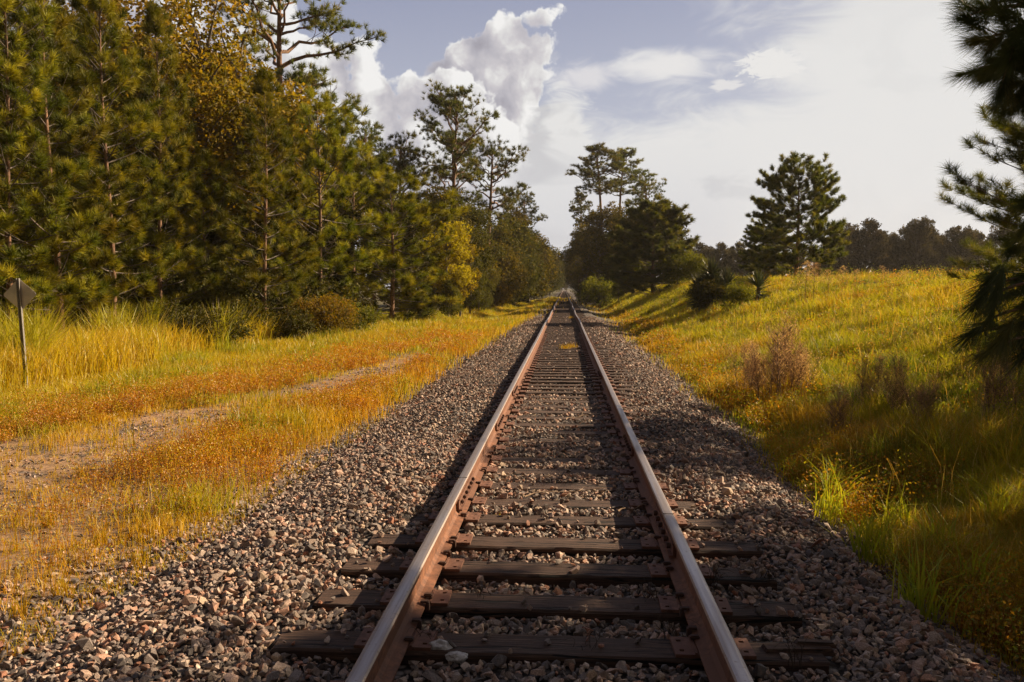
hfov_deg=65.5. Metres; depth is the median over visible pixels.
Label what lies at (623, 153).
tall pine
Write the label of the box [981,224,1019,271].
oak tree
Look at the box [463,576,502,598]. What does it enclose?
dry weed
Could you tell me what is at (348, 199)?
broadleaf tree
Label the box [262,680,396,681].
railroad tie
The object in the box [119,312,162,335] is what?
shrub
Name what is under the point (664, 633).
dry weed
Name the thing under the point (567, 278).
thicket
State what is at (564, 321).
railroad tie
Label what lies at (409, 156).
tall pine
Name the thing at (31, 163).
woodland tree
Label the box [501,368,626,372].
railroad tie
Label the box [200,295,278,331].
shrub
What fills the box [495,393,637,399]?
railroad tie
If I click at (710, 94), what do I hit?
sky
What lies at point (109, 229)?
pine tree
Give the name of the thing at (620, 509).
twig
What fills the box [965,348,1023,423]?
plume weed
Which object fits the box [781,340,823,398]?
plume weed
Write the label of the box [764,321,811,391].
plume weed
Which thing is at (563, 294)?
ties
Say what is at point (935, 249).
oak tree
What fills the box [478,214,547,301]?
thicket
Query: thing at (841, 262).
oak tree
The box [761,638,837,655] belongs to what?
railroad tie
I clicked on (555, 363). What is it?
railroad tie
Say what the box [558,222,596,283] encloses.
broadleaf tree
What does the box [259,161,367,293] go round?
woodland tree
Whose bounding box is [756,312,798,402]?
plume weed
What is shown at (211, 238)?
woodland tree
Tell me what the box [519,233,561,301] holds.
thicket
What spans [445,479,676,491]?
railroad tie
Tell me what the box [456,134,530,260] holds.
tall pine
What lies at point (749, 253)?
pine tree
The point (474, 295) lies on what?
broadleaf tree
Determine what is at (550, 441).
railroad tie
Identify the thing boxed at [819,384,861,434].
plume weed
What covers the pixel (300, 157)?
broadleaf tree
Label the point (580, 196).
tall pine
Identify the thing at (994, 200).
pine tree
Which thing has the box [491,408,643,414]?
railroad tie
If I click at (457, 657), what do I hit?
white stone
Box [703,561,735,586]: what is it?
dry weed
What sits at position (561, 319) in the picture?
railroad tie
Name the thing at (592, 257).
thicket
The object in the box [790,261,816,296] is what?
seed weed
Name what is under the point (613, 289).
bush
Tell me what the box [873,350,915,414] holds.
plume weed
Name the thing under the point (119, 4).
broadleaf tree
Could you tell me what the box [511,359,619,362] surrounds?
railroad tie
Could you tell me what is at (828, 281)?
seed weed
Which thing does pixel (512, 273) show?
thicket
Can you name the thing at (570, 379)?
railroad tie
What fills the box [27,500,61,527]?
grass tuft
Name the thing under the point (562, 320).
railroad tie
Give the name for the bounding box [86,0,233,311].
pine tree
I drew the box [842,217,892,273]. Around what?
oak tree
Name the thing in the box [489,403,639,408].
railroad tie
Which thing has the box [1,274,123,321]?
shrub
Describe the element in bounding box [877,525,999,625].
grass clump
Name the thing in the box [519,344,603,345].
railroad tie
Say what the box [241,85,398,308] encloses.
pine tree
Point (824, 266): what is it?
oak tree
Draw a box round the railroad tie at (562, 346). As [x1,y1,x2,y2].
[522,345,607,347]
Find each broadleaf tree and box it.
[3,0,120,319]
[17,0,191,212]
[83,0,311,274]
[162,11,335,264]
[234,116,337,261]
[314,144,366,273]
[358,192,444,313]
[399,183,493,309]
[423,220,477,317]
[426,186,507,307]
[436,234,484,315]
[457,255,487,313]
[474,237,502,295]
[490,223,537,305]
[496,207,544,302]
[529,233,553,300]
[533,233,554,299]
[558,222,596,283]
[568,201,624,296]
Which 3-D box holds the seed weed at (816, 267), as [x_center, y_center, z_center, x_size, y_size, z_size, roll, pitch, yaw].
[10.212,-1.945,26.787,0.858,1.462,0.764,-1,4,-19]
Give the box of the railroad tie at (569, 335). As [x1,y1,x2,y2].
[537,334,598,335]
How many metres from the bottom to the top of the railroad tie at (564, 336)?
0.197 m
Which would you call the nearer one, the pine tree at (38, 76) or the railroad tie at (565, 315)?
the pine tree at (38, 76)
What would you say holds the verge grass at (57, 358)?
on the ground at (44, 471)
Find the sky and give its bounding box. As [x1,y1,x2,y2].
[7,0,1023,288]
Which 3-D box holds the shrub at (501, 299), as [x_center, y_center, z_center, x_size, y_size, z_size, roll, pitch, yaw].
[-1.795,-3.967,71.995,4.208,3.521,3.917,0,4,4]
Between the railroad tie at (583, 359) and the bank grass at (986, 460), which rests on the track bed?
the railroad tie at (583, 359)
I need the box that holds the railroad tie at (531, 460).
[462,455,661,463]
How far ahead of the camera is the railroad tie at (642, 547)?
5.30 m
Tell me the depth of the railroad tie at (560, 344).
24.26 m
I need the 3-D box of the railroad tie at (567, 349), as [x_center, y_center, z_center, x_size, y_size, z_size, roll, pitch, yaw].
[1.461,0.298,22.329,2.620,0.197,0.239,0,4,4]
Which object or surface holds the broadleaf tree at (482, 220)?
on the ground at (44, 471)
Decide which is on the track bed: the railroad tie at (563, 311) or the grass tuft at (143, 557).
the railroad tie at (563, 311)
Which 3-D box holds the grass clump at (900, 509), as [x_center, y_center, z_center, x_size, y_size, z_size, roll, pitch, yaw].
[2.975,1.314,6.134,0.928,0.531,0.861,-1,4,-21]
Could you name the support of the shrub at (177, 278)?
on the ground at (44, 471)
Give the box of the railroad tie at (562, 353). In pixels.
[514,352,611,354]
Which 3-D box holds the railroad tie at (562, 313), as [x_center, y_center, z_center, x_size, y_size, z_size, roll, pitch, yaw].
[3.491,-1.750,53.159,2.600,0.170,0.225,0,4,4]
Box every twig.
[524,486,612,496]
[618,502,646,511]
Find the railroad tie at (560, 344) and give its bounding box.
[520,343,604,344]
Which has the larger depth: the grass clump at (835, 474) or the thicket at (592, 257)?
the thicket at (592, 257)
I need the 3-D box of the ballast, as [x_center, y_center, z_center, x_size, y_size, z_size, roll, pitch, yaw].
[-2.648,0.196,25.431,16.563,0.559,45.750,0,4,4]
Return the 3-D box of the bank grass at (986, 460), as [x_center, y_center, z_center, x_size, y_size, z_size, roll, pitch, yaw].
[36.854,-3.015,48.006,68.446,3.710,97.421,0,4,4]
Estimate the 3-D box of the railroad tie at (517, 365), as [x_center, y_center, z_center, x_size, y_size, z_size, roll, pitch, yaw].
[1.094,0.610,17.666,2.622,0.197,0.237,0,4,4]
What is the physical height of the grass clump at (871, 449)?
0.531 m
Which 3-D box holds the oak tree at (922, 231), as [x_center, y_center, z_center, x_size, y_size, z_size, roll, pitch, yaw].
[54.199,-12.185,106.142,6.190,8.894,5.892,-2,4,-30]
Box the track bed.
[130,291,981,681]
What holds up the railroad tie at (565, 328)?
on the track bed
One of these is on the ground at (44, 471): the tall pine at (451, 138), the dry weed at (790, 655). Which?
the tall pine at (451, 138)
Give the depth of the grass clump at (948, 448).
7.45 m
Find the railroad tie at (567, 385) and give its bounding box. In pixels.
[488,382,634,387]
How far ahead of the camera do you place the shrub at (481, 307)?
62.50 m
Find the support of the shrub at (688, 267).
on the ground at (44, 471)
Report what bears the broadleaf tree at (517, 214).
on the ground at (44, 471)
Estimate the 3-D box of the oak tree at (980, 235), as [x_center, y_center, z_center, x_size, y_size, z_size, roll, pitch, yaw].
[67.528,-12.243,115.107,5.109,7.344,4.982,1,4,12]
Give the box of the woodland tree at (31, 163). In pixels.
[1,101,33,206]
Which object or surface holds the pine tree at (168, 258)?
on the ground at (44, 471)
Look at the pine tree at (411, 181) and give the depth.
42.23 m
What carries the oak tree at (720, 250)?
on the ground at (44, 471)
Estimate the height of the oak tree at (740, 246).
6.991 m
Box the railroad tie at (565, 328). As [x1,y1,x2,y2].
[537,328,592,328]
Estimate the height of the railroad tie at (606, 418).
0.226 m
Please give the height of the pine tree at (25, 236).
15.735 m
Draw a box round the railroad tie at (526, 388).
[485,385,634,391]
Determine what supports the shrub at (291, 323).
on the ground at (44, 471)
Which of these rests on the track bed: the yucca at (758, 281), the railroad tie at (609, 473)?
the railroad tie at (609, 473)
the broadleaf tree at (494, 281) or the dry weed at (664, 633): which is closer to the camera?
the dry weed at (664, 633)
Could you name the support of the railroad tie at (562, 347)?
on the track bed
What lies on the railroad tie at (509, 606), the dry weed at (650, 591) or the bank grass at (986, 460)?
the dry weed at (650, 591)
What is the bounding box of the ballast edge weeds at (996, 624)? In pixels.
[620,267,1023,675]
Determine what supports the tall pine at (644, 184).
on the ground at (44, 471)
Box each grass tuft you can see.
[5,580,53,619]
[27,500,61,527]
[28,562,87,598]
[66,458,94,476]
[89,518,129,545]
[121,536,167,567]
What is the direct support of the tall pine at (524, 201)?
on the ground at (44, 471)
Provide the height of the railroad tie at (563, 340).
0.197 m
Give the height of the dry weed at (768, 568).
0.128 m
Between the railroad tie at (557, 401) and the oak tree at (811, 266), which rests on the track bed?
the railroad tie at (557, 401)
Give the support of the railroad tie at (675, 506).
on the track bed
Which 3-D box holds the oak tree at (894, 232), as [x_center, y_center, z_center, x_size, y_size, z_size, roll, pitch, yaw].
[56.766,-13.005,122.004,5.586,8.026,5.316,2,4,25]
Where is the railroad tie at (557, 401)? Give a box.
[493,398,636,403]
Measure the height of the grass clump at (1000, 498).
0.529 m
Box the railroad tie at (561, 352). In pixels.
[515,351,612,353]
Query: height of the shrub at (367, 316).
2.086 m
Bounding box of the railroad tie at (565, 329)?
[535,329,592,329]
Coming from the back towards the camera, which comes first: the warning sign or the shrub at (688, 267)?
the shrub at (688, 267)
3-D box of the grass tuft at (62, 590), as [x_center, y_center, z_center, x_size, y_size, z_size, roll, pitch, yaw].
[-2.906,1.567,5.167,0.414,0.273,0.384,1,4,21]
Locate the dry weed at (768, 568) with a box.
[752,554,797,579]
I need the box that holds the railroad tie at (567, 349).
[518,348,610,350]
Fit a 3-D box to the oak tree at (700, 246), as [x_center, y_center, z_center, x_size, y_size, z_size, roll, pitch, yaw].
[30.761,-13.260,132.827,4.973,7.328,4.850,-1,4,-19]
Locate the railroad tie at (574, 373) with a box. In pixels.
[501,371,628,374]
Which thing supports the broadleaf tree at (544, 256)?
on the ground at (44, 471)
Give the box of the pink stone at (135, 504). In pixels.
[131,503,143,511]
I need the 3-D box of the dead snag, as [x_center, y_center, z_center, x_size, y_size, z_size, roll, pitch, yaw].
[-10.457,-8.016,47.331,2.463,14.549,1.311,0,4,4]
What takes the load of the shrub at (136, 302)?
on the ground at (44, 471)
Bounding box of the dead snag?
[325,86,336,204]
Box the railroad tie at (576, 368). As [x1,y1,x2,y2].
[500,366,619,369]
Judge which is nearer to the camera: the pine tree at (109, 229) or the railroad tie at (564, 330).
the pine tree at (109, 229)
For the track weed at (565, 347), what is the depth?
22.51 m
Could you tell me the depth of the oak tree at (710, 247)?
136.93 m
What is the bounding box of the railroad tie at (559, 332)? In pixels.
[533,332,596,332]
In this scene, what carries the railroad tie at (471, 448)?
on the track bed
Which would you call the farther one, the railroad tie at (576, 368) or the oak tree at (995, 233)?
the oak tree at (995, 233)
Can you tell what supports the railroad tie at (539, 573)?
on the track bed
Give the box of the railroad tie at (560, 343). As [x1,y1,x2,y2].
[524,342,602,343]
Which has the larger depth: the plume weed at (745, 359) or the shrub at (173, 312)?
the shrub at (173, 312)
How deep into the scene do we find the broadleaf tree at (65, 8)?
44.02 m
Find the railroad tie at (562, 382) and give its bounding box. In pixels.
[492,378,634,384]
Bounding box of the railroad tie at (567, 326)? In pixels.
[540,326,590,326]
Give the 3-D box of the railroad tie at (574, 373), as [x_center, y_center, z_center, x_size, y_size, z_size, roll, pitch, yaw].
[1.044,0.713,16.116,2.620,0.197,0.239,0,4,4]
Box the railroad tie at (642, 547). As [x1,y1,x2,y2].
[365,533,761,559]
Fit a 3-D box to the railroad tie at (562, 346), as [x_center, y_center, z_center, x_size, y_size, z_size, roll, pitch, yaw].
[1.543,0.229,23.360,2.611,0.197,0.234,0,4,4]
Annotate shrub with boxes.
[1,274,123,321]
[52,267,195,316]
[52,304,116,333]
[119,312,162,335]
[124,266,224,318]
[143,297,214,327]
[164,258,291,316]
[164,304,227,342]
[184,307,257,347]
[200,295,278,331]
[210,262,332,315]
[261,305,320,340]
[271,263,359,323]
[276,296,343,335]
[291,291,363,333]
[319,289,377,327]
[340,300,384,330]
[403,293,437,319]
[464,292,494,310]
[490,280,515,307]
[508,293,533,304]
[570,282,598,304]
[576,273,619,307]
[655,247,700,284]
[671,250,707,280]
[683,277,739,308]
[720,279,757,309]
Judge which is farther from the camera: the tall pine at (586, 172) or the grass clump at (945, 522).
the tall pine at (586, 172)
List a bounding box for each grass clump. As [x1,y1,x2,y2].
[791,460,903,525]
[804,449,870,499]
[814,488,917,565]
[833,424,897,466]
[839,475,938,532]
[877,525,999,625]
[893,492,1004,557]
[913,427,985,477]
[918,528,1021,595]
[951,468,1023,520]
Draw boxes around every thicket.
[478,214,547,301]
[481,239,532,305]
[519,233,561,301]
[532,247,564,297]
[536,284,551,298]
[544,246,565,294]
[560,261,578,288]
[585,233,623,294]
[596,241,625,292]
[599,198,691,291]
[607,268,635,294]
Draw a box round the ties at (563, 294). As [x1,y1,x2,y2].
[557,291,570,296]
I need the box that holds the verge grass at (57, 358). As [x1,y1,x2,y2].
[0,296,570,600]
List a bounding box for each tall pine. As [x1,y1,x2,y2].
[201,0,387,160]
[326,119,407,312]
[367,130,435,211]
[405,79,500,218]
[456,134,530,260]
[491,211,517,230]
[501,190,547,302]
[564,142,632,285]
[569,192,595,290]
[592,147,657,210]
[621,171,667,218]
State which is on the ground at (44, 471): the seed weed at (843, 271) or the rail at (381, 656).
the seed weed at (843, 271)
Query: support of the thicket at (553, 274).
on the ground at (44, 471)
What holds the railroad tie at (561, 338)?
on the track bed
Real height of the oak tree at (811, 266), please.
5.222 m
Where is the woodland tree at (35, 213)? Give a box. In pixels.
[1,88,117,315]
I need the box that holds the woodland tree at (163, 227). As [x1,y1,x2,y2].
[36,102,242,304]
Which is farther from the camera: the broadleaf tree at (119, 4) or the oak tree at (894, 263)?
the oak tree at (894, 263)
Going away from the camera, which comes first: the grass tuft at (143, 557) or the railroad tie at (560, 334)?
the grass tuft at (143, 557)
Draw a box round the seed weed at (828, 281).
[822,270,836,293]
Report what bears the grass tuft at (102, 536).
on the ground at (44, 471)
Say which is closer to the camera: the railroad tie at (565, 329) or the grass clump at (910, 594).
the grass clump at (910, 594)
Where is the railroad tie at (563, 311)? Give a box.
[546,311,580,311]
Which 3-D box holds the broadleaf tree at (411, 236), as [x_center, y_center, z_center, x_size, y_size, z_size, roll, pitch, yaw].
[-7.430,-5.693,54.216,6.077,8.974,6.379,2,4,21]
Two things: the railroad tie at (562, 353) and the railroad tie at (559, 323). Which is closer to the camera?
the railroad tie at (562, 353)
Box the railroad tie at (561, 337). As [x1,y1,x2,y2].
[526,337,597,338]
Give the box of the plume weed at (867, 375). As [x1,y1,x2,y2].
[848,343,892,405]
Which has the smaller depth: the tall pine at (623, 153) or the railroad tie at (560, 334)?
the railroad tie at (560, 334)
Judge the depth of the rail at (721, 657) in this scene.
4.54 m
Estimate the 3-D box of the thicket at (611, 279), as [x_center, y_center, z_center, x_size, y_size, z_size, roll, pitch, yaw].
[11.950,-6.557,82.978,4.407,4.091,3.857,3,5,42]
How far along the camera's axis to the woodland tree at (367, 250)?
56.29 m
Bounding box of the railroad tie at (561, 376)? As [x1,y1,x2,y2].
[500,372,631,377]
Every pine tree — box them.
[0,0,102,315]
[0,0,110,327]
[0,0,155,331]
[0,73,41,305]
[2,0,149,279]
[22,0,198,317]
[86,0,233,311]
[147,141,256,308]
[194,63,326,329]
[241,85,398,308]
[306,139,432,317]
[308,163,471,323]
[603,194,700,294]
[738,217,799,277]
[743,150,851,277]
[928,0,1023,387]
[935,80,1023,283]
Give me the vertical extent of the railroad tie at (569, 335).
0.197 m
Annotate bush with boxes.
[434,279,464,318]
[464,271,495,310]
[609,278,624,300]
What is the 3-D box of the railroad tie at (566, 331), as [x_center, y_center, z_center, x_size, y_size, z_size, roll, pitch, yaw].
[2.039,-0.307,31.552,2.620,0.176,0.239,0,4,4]
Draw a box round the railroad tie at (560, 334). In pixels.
[528,333,592,334]
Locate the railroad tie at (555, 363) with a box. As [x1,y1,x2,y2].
[511,361,621,364]
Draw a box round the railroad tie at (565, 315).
[544,315,585,315]
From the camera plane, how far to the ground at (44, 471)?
8.06 m
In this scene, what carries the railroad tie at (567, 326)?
on the track bed
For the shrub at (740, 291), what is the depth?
31.39 m
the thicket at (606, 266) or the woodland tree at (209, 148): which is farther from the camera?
the thicket at (606, 266)
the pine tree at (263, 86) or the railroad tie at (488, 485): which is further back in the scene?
the pine tree at (263, 86)
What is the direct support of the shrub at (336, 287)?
on the ground at (44, 471)
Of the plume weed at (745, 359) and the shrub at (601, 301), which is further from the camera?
the shrub at (601, 301)
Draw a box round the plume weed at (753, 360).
[738,340,776,402]
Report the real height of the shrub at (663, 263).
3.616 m
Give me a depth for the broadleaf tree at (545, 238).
134.18 m
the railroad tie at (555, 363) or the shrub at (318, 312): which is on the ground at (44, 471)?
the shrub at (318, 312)
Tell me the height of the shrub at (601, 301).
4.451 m
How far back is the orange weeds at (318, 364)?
9.77 m
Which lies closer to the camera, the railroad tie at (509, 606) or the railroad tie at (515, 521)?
the railroad tie at (509, 606)
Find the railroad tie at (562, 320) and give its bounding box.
[539,320,585,320]
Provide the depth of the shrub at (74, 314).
25.57 m
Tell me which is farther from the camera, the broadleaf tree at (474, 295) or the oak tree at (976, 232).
the oak tree at (976, 232)
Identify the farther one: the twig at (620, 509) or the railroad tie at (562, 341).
the railroad tie at (562, 341)
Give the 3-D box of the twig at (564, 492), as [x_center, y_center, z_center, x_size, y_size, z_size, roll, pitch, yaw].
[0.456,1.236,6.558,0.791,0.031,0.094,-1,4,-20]
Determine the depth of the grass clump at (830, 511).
6.52 m
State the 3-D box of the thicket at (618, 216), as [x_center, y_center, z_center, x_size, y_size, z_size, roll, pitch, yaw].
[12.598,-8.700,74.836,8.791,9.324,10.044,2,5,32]
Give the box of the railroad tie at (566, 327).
[541,327,589,327]
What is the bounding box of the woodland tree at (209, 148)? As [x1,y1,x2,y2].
[130,114,239,302]
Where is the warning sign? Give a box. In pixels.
[4,278,35,384]
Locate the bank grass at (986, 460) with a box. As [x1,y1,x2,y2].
[575,266,1023,681]
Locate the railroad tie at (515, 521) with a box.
[386,511,742,532]
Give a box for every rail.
[345,291,562,681]
[566,292,753,681]
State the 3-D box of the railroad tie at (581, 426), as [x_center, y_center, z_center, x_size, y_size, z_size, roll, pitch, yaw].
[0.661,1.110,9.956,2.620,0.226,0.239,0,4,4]
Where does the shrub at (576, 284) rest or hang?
on the ground at (44, 471)
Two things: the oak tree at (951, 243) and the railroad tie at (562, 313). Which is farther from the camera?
the oak tree at (951, 243)
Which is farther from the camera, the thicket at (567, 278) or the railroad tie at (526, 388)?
the thicket at (567, 278)
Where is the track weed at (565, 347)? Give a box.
[558,343,570,348]
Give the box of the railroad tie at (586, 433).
[477,428,654,435]
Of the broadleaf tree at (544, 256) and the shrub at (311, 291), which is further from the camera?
the broadleaf tree at (544, 256)
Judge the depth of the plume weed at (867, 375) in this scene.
10.51 m
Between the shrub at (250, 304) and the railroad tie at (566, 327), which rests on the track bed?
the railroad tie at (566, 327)
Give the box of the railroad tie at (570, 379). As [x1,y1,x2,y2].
[496,376,630,380]
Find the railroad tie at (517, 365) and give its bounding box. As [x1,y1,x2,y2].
[503,364,620,366]
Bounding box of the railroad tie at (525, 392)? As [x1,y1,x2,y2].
[492,389,641,395]
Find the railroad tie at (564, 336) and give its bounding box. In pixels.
[528,335,592,336]
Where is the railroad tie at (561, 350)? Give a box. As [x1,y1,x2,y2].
[517,349,610,351]
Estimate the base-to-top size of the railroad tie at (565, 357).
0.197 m
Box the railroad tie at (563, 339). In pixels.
[526,339,598,340]
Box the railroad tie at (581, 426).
[486,420,639,428]
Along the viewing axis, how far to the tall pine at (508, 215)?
94.40 m
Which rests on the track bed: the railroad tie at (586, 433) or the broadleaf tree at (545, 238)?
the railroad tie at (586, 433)
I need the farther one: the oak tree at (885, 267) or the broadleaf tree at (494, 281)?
the oak tree at (885, 267)
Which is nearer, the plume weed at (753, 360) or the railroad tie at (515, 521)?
the railroad tie at (515, 521)
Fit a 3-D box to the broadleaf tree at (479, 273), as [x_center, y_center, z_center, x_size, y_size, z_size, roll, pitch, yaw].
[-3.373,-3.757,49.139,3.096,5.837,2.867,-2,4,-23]
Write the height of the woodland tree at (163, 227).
11.048 m
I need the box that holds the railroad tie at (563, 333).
[528,333,596,333]
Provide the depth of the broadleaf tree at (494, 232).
79.05 m
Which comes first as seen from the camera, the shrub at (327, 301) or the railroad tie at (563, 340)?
the railroad tie at (563, 340)
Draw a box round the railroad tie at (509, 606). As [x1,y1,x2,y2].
[312,588,802,628]
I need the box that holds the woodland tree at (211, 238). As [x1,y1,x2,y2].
[142,138,290,310]
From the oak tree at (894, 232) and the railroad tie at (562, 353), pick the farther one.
the oak tree at (894, 232)
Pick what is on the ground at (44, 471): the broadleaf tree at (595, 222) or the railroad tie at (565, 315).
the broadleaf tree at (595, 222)
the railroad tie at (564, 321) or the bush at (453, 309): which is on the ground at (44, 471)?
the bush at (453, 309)
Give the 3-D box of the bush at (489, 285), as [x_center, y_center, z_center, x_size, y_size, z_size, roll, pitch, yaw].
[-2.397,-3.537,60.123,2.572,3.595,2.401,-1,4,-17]
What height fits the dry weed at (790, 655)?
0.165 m
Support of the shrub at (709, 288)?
on the ground at (44, 471)
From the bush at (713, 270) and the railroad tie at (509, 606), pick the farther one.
the bush at (713, 270)
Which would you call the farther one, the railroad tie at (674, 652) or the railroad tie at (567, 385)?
the railroad tie at (567, 385)
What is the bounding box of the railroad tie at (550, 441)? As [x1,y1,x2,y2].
[469,436,662,444]
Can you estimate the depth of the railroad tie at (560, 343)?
24.77 m
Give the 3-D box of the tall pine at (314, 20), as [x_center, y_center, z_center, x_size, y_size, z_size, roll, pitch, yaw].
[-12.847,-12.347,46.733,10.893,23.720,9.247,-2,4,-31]
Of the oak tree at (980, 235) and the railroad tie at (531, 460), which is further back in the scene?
the oak tree at (980, 235)
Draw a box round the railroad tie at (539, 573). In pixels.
[341,557,776,590]
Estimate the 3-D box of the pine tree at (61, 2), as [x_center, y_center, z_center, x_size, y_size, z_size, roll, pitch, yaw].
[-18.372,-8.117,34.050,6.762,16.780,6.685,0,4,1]
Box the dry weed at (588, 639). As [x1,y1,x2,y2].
[561,631,604,650]
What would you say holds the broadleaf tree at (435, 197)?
on the ground at (44, 471)
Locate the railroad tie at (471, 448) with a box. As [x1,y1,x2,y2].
[462,445,664,454]
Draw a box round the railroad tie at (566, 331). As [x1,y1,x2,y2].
[531,331,590,331]
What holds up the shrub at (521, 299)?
on the ground at (44, 471)
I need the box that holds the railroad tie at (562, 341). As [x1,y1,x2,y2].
[523,341,603,342]
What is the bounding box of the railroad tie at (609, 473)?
[458,466,668,477]
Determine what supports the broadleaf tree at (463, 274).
on the ground at (44, 471)
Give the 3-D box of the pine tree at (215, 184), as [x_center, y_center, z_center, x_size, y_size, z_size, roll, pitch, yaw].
[-13.183,-4.181,33.889,4.449,8.561,4.790,-2,4,-25]
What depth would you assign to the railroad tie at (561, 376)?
15.57 m
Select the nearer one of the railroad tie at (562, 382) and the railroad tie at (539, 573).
the railroad tie at (539, 573)
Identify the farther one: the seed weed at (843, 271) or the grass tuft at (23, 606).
the seed weed at (843, 271)
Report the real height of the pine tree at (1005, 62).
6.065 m
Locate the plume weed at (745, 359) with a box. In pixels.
[726,338,765,395]
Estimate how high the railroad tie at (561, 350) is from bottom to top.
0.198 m
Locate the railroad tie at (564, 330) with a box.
[531,330,595,330]
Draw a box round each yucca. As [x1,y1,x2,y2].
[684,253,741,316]
[744,268,777,302]
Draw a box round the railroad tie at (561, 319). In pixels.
[538,319,584,319]
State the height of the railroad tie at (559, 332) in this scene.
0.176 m
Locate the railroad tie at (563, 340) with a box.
[522,340,597,341]
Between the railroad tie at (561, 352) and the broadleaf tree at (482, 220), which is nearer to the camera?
the railroad tie at (561, 352)
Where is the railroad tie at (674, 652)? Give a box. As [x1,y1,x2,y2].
[270,628,829,673]
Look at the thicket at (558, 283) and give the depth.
188.90 m
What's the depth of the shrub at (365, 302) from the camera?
36.45 m
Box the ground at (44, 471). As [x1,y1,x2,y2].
[0,279,1023,681]
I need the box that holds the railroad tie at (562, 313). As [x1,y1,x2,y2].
[545,313,579,313]
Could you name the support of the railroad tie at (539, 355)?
on the track bed
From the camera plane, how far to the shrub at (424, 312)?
47.05 m
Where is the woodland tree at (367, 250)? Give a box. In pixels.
[343,176,404,301]
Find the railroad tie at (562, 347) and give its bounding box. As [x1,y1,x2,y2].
[520,347,607,348]
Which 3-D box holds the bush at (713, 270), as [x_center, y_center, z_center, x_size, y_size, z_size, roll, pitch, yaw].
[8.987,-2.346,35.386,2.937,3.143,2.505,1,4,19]
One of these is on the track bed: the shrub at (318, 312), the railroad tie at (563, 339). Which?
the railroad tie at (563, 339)
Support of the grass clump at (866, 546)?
on the ground at (44, 471)
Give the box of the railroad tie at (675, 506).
[433,496,709,511]
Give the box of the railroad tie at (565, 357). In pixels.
[510,356,613,358]
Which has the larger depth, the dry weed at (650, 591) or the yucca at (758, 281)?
the yucca at (758, 281)
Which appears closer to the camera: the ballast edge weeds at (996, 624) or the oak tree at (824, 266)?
the ballast edge weeds at (996, 624)
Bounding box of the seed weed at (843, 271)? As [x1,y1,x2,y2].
[838,265,847,281]
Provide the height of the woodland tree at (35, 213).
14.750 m
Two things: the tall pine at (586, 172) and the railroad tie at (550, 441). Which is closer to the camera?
the railroad tie at (550, 441)
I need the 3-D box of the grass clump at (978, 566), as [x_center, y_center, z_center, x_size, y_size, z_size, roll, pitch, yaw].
[2.811,1.398,4.863,0.614,0.528,0.803,-2,4,-24]
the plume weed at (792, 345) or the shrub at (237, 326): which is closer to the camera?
the plume weed at (792, 345)
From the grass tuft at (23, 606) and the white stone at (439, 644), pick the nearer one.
the white stone at (439, 644)
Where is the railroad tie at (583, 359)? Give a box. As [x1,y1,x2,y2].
[510,357,617,360]
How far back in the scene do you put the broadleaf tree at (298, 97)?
36.93 m
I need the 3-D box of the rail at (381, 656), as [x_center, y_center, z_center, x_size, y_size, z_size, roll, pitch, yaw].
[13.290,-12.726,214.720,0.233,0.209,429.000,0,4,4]
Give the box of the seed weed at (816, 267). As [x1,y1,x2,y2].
[801,262,824,295]
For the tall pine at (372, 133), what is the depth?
59.73 m
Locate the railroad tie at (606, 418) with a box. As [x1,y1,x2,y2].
[489,414,640,420]
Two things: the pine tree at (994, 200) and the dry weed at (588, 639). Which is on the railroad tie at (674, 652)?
the dry weed at (588, 639)
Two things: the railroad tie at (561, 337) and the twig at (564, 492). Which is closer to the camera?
the twig at (564, 492)
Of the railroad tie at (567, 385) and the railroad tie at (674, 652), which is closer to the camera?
the railroad tie at (674, 652)
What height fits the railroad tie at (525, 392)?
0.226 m
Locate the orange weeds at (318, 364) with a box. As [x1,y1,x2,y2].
[0,321,500,662]
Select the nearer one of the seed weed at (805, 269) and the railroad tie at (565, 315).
the seed weed at (805, 269)
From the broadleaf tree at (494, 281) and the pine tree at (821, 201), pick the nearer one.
the pine tree at (821, 201)
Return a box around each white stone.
[429,638,452,649]
[445,651,467,663]
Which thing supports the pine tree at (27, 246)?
on the ground at (44, 471)
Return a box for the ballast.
[0,316,1023,681]
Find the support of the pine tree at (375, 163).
on the ground at (44, 471)
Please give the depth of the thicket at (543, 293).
155.38 m
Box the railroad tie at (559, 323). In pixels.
[536,323,585,323]
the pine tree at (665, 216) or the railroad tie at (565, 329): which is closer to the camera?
the railroad tie at (565, 329)
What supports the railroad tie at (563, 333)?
on the track bed
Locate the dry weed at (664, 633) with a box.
[655,612,698,635]
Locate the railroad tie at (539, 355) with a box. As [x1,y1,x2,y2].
[514,354,614,356]
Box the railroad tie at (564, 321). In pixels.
[542,321,584,321]
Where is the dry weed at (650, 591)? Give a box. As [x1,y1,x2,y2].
[622,575,657,599]
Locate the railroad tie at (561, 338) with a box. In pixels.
[527,338,595,339]
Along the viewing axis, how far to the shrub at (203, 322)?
24.60 m
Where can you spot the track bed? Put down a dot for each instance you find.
(406, 669)
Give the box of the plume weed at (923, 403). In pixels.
[898,370,944,427]
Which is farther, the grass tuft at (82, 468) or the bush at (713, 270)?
the bush at (713, 270)
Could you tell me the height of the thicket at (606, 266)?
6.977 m
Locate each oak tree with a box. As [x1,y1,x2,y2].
[686,242,710,274]
[703,245,717,262]
[707,240,733,273]
[724,241,751,275]
[806,255,820,274]
[816,249,838,274]
[826,222,862,274]
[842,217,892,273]
[868,230,895,273]
[876,240,899,274]
[883,224,924,273]
[893,215,944,273]
[924,233,952,273]
[937,224,978,272]
[961,232,990,272]
[973,228,984,257]
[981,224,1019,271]
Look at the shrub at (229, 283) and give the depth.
30.56 m

